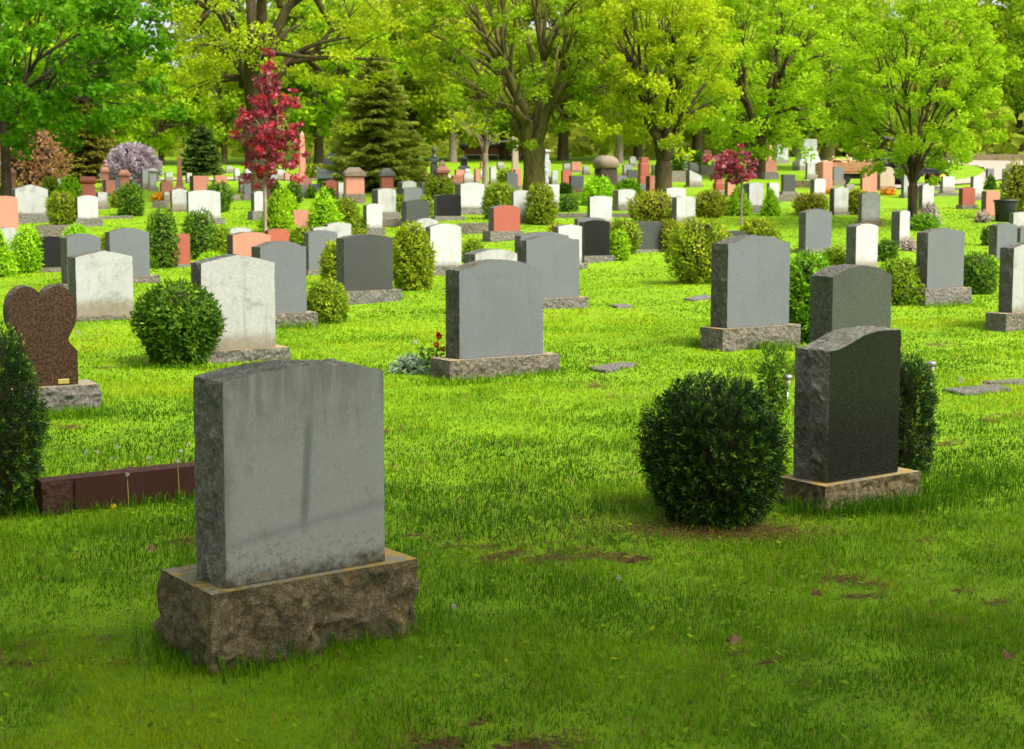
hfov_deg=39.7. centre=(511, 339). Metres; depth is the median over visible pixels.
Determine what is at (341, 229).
headstone
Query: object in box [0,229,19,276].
conical shrub
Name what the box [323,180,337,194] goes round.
headstone
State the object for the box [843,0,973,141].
maple tree
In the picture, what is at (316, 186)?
headstone
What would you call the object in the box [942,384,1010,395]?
flat grave marker
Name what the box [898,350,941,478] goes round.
yew shrub
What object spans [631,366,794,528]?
yew shrub
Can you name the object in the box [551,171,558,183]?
monument
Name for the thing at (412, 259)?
golden yew shrub
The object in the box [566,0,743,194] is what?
maple tree
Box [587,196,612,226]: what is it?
headstone
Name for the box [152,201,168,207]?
stone kerb
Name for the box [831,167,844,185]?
headstone
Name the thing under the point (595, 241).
headstone
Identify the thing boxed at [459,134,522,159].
brick house
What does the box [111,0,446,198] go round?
maple tree
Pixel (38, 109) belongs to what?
maple tree
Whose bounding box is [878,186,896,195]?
flowering plant
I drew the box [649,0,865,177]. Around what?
maple tree
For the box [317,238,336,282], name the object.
golden yew shrub
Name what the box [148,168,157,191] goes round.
monument
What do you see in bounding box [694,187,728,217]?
round shrub
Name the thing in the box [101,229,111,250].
round shrub
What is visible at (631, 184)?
round shrub
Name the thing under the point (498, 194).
round shrub
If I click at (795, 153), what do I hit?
beech tree
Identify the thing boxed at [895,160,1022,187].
gravel road
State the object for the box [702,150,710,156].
headstone
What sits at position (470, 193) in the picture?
headstone
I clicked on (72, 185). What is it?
round shrub
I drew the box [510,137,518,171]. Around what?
monument
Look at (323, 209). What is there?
conical shrub
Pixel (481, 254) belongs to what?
headstone
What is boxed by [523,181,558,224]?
round shrub
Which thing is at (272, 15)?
maple tree
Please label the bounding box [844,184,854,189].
headstone
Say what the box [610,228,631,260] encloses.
round shrub
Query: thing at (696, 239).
golden yew shrub
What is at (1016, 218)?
headstone
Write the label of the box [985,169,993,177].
headstone
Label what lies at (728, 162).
crimson sapling
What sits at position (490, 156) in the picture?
window
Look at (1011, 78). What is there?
maple tree
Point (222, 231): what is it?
round shrub
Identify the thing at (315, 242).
headstone
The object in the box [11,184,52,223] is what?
headstone
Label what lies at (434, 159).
monument
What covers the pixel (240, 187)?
headstone
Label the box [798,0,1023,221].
maple tree
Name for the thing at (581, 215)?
stone kerb
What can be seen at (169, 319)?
globe shrub
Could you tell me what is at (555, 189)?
headstone
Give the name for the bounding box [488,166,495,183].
headstone
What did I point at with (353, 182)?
monument
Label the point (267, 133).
crimson sapling
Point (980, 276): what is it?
round shrub
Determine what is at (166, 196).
headstone
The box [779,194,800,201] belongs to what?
stone kerb
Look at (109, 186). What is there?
headstone
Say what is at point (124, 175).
monument
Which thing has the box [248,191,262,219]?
headstone
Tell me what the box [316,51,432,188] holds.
spruce tree
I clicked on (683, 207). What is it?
headstone
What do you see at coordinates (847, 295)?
headstone
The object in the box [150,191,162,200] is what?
flowering plant
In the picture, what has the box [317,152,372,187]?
parked car
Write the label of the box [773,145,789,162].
monument
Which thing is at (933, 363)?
garden lamp
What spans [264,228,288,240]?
headstone
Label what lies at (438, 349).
geranium
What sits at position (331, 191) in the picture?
round shrub
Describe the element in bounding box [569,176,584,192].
headstone
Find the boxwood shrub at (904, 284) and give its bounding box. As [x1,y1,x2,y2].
[879,256,925,305]
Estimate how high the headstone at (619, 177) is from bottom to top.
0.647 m
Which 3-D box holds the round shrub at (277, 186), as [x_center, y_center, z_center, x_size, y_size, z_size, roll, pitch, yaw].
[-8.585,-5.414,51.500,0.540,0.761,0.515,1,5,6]
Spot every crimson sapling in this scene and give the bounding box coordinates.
[228,47,310,233]
[702,143,759,224]
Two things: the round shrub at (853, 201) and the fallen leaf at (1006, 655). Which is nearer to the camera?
the fallen leaf at (1006, 655)
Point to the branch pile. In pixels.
(842, 159)
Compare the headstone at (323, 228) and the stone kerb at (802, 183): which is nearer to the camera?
the headstone at (323, 228)
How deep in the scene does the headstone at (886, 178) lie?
56.49 m
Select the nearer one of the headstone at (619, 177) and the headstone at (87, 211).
the headstone at (87, 211)
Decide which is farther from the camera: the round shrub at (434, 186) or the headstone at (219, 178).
the headstone at (219, 178)
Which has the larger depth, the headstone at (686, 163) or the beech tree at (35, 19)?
the beech tree at (35, 19)
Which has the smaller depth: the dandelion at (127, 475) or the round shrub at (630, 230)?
the dandelion at (127, 475)
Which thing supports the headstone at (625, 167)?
on the lawn ground at (946, 202)
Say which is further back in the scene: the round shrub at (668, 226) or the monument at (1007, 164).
the monument at (1007, 164)
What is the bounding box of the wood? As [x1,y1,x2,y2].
[4,25,1023,157]
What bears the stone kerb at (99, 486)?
on the lawn ground at (946, 202)
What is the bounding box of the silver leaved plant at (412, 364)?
[388,352,428,374]
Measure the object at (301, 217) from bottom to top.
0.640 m
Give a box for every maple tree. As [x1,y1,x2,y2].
[0,0,197,195]
[83,49,165,149]
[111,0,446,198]
[141,0,372,153]
[348,0,494,158]
[373,0,640,193]
[447,60,520,186]
[480,0,664,160]
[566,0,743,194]
[644,0,775,152]
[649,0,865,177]
[711,0,927,161]
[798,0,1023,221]
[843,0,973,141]
[973,0,1023,153]
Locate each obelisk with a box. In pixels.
[174,155,185,189]
[298,131,305,176]
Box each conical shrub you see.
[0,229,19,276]
[257,189,296,232]
[280,185,300,213]
[307,185,344,227]
[723,184,754,215]
[758,188,782,215]
[983,172,997,189]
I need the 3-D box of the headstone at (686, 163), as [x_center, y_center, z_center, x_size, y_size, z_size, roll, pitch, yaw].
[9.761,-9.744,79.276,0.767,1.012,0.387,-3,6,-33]
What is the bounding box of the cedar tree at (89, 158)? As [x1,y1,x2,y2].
[47,71,115,182]
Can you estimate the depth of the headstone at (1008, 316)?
16.38 m
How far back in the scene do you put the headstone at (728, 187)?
52.15 m
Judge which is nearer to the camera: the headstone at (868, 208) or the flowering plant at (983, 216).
the headstone at (868, 208)
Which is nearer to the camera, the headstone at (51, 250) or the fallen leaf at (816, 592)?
the fallen leaf at (816, 592)
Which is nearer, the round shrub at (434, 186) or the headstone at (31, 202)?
the headstone at (31, 202)
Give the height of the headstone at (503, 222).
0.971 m
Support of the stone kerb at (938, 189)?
on the lawn ground at (946, 202)
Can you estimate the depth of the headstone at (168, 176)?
64.80 m
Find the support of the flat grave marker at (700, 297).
on the lawn ground at (946, 202)
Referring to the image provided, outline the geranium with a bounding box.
[417,332,445,368]
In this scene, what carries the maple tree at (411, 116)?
on the lawn ground at (946, 202)
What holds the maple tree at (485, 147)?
on the lawn ground at (946, 202)
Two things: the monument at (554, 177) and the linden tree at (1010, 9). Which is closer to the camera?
the monument at (554, 177)
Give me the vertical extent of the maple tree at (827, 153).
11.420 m
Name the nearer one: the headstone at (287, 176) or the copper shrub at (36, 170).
the copper shrub at (36, 170)
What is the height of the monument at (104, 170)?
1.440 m
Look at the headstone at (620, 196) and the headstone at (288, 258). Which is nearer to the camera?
the headstone at (288, 258)
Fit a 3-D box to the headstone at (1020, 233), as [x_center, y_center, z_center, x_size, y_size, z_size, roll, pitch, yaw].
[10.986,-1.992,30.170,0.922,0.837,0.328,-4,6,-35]
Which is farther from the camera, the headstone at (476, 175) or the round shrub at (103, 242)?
the headstone at (476, 175)
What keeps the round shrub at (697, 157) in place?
on the lawn ground at (946, 202)
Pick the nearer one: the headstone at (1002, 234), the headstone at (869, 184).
the headstone at (1002, 234)
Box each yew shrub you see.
[0,319,52,520]
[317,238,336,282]
[391,219,437,290]
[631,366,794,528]
[661,215,732,283]
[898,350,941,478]
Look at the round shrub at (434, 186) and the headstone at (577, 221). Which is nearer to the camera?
the headstone at (577, 221)
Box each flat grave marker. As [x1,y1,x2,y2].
[589,362,635,372]
[610,304,631,308]
[684,294,710,301]
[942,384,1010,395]
[982,379,1023,385]
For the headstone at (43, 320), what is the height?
1.063 m
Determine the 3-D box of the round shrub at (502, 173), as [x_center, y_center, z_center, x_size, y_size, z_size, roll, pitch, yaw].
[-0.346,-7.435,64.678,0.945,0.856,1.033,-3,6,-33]
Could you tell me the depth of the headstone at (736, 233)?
28.00 m
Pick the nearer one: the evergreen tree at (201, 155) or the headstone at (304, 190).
the headstone at (304, 190)
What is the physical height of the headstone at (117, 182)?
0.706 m
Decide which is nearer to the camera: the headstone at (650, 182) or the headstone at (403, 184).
the headstone at (403, 184)
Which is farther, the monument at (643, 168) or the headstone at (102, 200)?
the monument at (643, 168)
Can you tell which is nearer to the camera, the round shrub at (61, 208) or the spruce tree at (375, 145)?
the round shrub at (61, 208)
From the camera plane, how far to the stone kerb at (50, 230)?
34.93 m
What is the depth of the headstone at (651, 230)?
31.73 m
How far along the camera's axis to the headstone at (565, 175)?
60.45 m
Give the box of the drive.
[159,175,473,179]
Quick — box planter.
[993,200,1018,221]
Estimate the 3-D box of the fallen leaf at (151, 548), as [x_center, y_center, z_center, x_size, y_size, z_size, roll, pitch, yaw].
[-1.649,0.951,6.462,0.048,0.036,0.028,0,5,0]
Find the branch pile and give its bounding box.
[821,155,876,171]
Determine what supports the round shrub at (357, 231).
on the lawn ground at (946, 202)
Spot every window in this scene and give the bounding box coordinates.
[466,154,480,159]
[488,154,498,159]
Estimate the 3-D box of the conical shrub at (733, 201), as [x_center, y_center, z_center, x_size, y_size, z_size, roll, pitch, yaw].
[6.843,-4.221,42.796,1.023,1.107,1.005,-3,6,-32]
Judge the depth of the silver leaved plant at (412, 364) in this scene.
12.76 m
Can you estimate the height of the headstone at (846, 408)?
1.071 m
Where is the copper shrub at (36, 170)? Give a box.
[0,123,74,187]
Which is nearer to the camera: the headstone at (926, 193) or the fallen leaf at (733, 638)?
the fallen leaf at (733, 638)
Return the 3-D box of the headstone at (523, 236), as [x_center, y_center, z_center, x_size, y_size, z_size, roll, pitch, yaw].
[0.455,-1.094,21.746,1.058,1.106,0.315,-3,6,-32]
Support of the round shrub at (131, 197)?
on the lawn ground at (946, 202)
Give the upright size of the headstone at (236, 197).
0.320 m
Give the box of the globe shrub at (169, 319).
[127,276,228,367]
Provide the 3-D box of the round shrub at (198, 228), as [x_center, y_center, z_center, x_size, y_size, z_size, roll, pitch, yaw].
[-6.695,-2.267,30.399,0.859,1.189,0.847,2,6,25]
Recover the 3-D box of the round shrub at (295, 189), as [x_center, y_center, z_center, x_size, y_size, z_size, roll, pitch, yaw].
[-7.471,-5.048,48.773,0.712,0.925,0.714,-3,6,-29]
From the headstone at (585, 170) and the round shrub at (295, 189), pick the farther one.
the headstone at (585, 170)
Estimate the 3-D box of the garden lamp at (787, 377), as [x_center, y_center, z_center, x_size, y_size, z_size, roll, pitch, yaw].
[2.086,0.449,10.750,0.076,0.361,0.076,0,5,0]
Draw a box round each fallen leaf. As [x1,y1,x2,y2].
[145,544,155,551]
[626,556,635,563]
[726,633,739,643]
[812,587,822,595]
[1002,648,1015,658]
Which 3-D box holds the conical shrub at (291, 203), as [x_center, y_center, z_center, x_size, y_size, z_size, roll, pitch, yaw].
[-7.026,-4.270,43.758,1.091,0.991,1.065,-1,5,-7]
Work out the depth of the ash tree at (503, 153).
107.65 m
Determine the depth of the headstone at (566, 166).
78.47 m
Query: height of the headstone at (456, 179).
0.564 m
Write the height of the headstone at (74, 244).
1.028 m
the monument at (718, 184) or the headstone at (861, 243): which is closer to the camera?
the headstone at (861, 243)
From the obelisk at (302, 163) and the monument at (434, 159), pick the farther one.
the obelisk at (302, 163)
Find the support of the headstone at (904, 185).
on the lawn ground at (946, 202)
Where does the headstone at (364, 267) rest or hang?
on the lawn ground at (946, 202)
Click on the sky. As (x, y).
(168, 24)
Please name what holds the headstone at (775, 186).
on the lawn ground at (946, 202)
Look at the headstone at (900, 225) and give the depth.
32.70 m
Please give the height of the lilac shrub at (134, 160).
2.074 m
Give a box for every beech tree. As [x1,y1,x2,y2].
[2,0,134,140]
[285,0,451,128]
[386,0,528,161]
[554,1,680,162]
[747,0,874,156]
[942,0,1023,126]
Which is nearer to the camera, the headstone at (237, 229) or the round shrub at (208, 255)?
the round shrub at (208, 255)
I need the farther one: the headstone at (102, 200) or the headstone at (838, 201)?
the headstone at (102, 200)
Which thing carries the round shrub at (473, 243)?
on the lawn ground at (946, 202)
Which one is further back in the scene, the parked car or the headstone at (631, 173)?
the headstone at (631, 173)
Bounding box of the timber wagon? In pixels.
[815,162,923,183]
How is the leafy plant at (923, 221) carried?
on the lawn ground at (946, 202)
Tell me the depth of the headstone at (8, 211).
35.54 m
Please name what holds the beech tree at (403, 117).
on the lawn ground at (946, 202)
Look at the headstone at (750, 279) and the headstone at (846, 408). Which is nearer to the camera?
the headstone at (846, 408)
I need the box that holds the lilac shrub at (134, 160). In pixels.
[97,141,163,187]
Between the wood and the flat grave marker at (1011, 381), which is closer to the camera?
the flat grave marker at (1011, 381)
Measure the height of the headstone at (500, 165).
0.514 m
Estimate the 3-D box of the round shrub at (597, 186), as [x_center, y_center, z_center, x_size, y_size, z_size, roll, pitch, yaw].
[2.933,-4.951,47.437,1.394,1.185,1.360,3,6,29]
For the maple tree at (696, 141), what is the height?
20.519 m
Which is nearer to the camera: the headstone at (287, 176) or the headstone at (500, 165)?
the headstone at (287, 176)
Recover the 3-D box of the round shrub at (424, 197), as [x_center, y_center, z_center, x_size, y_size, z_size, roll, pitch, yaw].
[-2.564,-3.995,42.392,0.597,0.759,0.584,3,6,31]
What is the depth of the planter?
40.10 m
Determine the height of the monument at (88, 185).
1.015 m
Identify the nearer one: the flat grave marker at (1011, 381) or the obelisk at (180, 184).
the flat grave marker at (1011, 381)
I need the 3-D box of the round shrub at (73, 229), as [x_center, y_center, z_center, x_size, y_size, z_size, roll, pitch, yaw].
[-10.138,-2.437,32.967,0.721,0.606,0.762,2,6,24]
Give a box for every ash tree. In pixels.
[163,0,284,164]
[437,0,578,159]
[682,0,845,151]
[877,0,1023,130]
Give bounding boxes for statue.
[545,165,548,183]
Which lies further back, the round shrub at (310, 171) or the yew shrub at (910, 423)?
the round shrub at (310, 171)
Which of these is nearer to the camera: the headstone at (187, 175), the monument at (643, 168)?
the monument at (643, 168)
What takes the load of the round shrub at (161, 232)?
on the lawn ground at (946, 202)
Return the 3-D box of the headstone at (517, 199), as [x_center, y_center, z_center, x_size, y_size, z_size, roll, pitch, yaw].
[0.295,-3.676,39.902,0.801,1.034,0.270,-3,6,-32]
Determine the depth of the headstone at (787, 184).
53.29 m
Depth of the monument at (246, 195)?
50.22 m
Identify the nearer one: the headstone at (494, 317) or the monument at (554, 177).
the headstone at (494, 317)
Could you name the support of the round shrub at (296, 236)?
on the lawn ground at (946, 202)
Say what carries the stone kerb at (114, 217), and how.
on the lawn ground at (946, 202)
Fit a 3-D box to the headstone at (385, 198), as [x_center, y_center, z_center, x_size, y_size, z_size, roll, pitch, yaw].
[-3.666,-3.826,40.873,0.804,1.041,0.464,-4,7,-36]
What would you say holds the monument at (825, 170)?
on the lawn ground at (946, 202)
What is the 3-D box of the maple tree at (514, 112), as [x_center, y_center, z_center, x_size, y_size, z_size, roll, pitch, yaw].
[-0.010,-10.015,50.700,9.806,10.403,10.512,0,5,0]
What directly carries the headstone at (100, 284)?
on the lawn ground at (946, 202)
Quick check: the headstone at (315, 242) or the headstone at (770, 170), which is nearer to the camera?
the headstone at (315, 242)
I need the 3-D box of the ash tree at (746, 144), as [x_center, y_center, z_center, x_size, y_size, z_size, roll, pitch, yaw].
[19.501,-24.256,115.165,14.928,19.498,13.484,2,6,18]
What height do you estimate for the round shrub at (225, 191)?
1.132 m
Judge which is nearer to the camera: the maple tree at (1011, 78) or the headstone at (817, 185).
the headstone at (817, 185)
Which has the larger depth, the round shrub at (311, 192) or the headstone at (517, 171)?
the headstone at (517, 171)
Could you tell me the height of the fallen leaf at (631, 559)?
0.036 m
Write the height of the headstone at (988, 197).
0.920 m
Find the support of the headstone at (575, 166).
on the lawn ground at (946, 202)
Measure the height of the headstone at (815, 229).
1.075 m
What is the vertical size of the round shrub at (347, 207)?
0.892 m
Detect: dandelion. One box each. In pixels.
[125,473,129,511]
[451,604,456,617]
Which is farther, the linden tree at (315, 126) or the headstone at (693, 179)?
the linden tree at (315, 126)
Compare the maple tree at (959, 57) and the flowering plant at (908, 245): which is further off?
the maple tree at (959, 57)
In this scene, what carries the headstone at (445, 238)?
on the lawn ground at (946, 202)
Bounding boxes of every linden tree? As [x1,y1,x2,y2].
[1,0,130,132]
[105,39,207,164]
[221,0,414,163]
[551,0,724,159]
[791,0,911,155]
[972,0,1023,125]
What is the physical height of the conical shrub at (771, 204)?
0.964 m
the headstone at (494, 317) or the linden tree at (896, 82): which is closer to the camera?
the headstone at (494, 317)
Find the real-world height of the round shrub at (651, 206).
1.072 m
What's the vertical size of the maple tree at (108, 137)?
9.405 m
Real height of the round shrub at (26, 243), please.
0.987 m
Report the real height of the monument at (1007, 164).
1.198 m
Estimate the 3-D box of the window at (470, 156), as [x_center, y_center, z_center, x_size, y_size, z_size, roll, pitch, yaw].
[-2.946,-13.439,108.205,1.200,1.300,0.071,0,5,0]
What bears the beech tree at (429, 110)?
on the lawn ground at (946, 202)
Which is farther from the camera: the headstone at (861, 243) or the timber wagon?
the timber wagon
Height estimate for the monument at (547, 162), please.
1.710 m
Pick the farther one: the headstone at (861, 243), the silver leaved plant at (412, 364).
the headstone at (861, 243)
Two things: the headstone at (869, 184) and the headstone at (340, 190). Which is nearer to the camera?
the headstone at (340, 190)
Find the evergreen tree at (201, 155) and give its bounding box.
[180,124,224,175]
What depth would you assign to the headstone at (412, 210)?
37.95 m
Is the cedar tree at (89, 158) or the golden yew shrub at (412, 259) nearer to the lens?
the golden yew shrub at (412, 259)
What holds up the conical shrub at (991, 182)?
on the lawn ground at (946, 202)
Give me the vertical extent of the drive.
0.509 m
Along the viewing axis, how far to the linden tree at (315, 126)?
90.32 m
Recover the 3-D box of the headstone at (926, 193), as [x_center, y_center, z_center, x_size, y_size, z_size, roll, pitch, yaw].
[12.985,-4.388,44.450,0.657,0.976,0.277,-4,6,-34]
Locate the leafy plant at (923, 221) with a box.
[910,211,941,229]
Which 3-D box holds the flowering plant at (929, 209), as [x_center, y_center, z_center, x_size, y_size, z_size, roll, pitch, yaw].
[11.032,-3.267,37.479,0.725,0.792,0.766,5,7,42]
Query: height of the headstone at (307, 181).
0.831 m
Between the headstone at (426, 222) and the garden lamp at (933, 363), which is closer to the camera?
the garden lamp at (933, 363)
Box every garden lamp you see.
[782,374,792,408]
[926,361,936,384]
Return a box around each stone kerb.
[33,462,195,516]
[35,225,70,236]
[69,216,133,219]
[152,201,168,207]
[382,218,401,226]
[459,222,487,233]
[556,213,633,217]
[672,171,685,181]
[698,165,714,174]
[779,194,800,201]
[795,180,809,187]
[918,188,984,190]
[934,193,958,195]
[944,154,1023,160]
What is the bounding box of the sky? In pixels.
[3,0,1012,93]
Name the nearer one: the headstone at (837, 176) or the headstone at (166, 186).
the headstone at (166, 186)
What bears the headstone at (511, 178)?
on the lawn ground at (946, 202)
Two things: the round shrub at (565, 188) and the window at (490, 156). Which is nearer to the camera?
the round shrub at (565, 188)
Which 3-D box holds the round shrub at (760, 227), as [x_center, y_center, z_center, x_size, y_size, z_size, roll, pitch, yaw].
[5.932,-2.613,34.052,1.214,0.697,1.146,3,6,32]
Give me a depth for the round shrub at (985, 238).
32.95 m
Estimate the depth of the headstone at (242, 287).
13.28 m
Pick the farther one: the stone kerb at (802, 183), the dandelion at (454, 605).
the stone kerb at (802, 183)
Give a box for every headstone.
[0,196,18,228]
[0,227,17,254]
[3,284,101,412]
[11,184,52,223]
[35,236,60,271]
[56,233,100,289]
[68,250,133,321]
[73,195,102,226]
[96,192,109,208]
[103,180,115,195]
[105,228,160,282]
[114,178,119,190]
[140,170,148,189]
[154,358,419,675]
[160,181,172,192]
[162,192,169,200]
[164,172,173,181]
[169,188,186,211]
[169,233,190,267]
[185,173,191,183]
[185,190,224,223]
[190,176,208,190]
[190,254,290,364]
[213,175,226,185]
[225,166,233,172]
[227,232,270,256]
[228,227,250,233]
[229,195,240,200]
[233,168,239,180]
[237,173,243,192]
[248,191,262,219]
[251,241,317,327]
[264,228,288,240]
[276,169,284,178]
[283,173,290,180]
[298,176,311,189]
[298,185,305,197]
[303,230,336,275]
[309,184,319,193]
[310,227,333,231]
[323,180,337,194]
[324,222,350,237]
[336,183,343,198]
[336,234,401,304]
[363,204,384,234]
[372,188,400,218]
[398,181,415,196]
[399,199,429,226]
[402,187,421,200]
[412,218,437,241]
[420,182,425,195]
[425,223,460,275]
[429,259,559,379]
[430,194,464,220]
[450,175,461,185]
[454,170,464,181]
[455,182,483,214]
[462,173,472,182]
[464,249,516,263]
[473,169,480,182]
[482,205,524,241]
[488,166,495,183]
[497,162,504,168]
[505,172,518,189]
[511,190,532,222]
[513,169,522,187]
[515,232,568,252]
[516,235,588,308]
[543,184,559,207]
[553,224,587,269]
[560,171,571,185]
[562,163,569,170]
[569,162,581,171]
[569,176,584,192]
[574,217,604,225]
[579,220,614,262]
[581,166,589,174]
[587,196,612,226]
[612,189,635,210]
[617,175,626,182]
[621,164,632,174]
[627,170,637,177]
[629,156,636,166]
[631,221,663,252]
[644,176,654,193]
[650,165,654,174]
[664,188,685,206]
[672,196,695,225]
[682,156,691,170]
[684,170,702,186]
[699,235,800,351]
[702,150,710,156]
[719,230,747,237]
[724,179,734,197]
[743,183,762,213]
[761,160,777,178]
[766,183,780,203]
[775,326,921,515]
[779,174,797,193]
[795,209,831,253]
[804,163,816,179]
[809,264,891,342]
[810,178,826,198]
[829,187,849,214]
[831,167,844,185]
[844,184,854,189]
[846,223,879,267]
[855,193,882,225]
[860,168,877,192]
[877,167,896,189]
[891,210,909,247]
[899,174,908,197]
[908,228,971,305]
[918,183,933,211]
[938,176,955,192]
[956,187,977,208]
[970,176,982,200]
[981,190,999,217]
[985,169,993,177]
[985,242,1023,331]
[988,223,1016,264]
[1009,212,1023,226]
[1017,226,1023,241]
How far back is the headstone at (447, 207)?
40.05 m
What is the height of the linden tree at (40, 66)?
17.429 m
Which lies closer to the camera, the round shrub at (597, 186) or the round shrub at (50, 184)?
the round shrub at (597, 186)
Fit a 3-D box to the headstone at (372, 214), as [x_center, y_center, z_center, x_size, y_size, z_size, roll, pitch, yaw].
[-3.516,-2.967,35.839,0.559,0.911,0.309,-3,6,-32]
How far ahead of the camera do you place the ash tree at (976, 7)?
132.63 m
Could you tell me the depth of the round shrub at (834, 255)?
28.10 m
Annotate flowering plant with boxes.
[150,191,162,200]
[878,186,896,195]
[900,236,916,250]
[918,202,943,227]
[972,209,991,222]
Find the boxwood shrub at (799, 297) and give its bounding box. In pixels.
[789,246,834,343]
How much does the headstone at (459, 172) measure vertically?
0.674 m
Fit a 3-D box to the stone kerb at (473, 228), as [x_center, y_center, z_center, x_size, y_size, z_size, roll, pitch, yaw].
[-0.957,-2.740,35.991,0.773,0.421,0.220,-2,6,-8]
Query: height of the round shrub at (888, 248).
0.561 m
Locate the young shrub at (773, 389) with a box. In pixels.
[755,344,790,410]
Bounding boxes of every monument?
[11,168,16,188]
[80,177,95,196]
[100,160,108,191]
[118,170,130,191]
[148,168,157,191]
[242,169,250,199]
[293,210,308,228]
[342,167,365,202]
[378,168,395,189]
[429,146,438,181]
[435,161,449,177]
[458,157,469,169]
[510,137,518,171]
[545,149,550,183]
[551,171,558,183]
[592,155,618,191]
[637,157,649,191]
[690,163,698,173]
[713,170,723,194]
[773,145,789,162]
[792,139,820,170]
[817,161,832,188]
[999,163,1010,189]
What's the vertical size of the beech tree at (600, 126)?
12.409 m
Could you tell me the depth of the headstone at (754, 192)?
43.32 m
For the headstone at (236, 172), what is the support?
on the lawn ground at (946, 202)
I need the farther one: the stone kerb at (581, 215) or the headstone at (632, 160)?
the headstone at (632, 160)
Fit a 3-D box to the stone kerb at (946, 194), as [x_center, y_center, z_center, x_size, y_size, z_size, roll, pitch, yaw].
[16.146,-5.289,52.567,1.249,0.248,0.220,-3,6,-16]
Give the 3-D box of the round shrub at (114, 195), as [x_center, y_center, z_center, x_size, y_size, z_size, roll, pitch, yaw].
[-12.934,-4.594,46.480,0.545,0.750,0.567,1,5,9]
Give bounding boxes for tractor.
[873,136,948,183]
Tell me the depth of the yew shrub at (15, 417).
7.28 m
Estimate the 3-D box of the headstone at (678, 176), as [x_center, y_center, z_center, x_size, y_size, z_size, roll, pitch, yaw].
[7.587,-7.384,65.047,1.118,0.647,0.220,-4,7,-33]
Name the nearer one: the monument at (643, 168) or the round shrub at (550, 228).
the round shrub at (550, 228)
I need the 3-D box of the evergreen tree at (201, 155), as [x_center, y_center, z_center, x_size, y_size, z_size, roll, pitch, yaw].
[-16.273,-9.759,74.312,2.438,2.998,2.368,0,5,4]
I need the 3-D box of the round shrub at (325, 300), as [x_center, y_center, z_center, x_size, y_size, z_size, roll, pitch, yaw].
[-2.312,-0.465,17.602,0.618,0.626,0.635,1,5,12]
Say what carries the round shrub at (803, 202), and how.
on the lawn ground at (946, 202)
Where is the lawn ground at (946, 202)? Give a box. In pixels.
[0,152,1023,748]
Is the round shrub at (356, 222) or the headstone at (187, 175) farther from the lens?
the headstone at (187, 175)
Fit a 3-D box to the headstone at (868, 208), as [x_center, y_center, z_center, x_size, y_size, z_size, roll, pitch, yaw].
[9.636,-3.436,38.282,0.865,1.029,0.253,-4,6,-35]
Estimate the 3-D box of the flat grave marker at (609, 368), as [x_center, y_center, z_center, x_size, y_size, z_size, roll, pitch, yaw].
[0.911,0.283,12.960,0.308,0.094,0.591,5,7,41]
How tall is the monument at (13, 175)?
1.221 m
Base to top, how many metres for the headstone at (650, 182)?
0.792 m
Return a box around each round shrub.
[9,224,43,272]
[40,175,59,195]
[44,190,76,224]
[57,174,82,201]
[62,222,88,236]
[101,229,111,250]
[109,189,122,207]
[115,181,145,215]
[145,205,180,268]
[180,206,218,258]
[189,250,221,265]
[205,178,234,211]
[213,223,231,254]
[271,181,281,193]
[286,180,304,202]
[289,224,309,245]
[303,161,317,177]
[305,184,317,198]
[306,277,350,323]
[326,186,336,198]
[335,196,361,222]
[349,215,369,230]
[351,227,366,234]
[396,194,404,212]
[419,193,433,214]
[422,174,453,198]
[461,237,486,261]
[480,180,515,218]
[496,167,512,182]
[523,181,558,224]
[546,221,561,231]
[557,193,580,211]
[559,182,572,193]
[580,174,617,205]
[610,217,643,253]
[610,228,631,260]
[613,176,643,196]
[626,188,672,222]
[659,218,679,251]
[671,143,686,170]
[686,148,709,169]
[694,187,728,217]
[737,216,782,239]
[790,191,830,213]
[818,245,845,264]
[848,186,866,214]
[877,237,899,261]
[963,251,998,294]
[979,224,990,245]
[988,253,999,277]
[997,158,1023,211]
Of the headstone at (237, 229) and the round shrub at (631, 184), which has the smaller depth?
the headstone at (237, 229)
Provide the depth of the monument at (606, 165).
55.11 m
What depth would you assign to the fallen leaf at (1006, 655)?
4.96 m
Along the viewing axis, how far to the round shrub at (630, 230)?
30.94 m
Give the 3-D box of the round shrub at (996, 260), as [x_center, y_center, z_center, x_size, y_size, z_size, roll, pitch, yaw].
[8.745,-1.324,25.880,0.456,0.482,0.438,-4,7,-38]
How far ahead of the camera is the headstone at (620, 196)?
44.71 m
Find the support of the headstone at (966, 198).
on the lawn ground at (946, 202)
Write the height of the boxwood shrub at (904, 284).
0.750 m
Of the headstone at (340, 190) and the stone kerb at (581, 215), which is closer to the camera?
the stone kerb at (581, 215)
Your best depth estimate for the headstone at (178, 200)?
44.17 m
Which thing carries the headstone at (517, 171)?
on the lawn ground at (946, 202)
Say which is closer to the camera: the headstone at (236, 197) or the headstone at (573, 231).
the headstone at (573, 231)
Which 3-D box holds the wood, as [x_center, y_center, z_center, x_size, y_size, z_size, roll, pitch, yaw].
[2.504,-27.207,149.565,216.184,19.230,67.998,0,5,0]

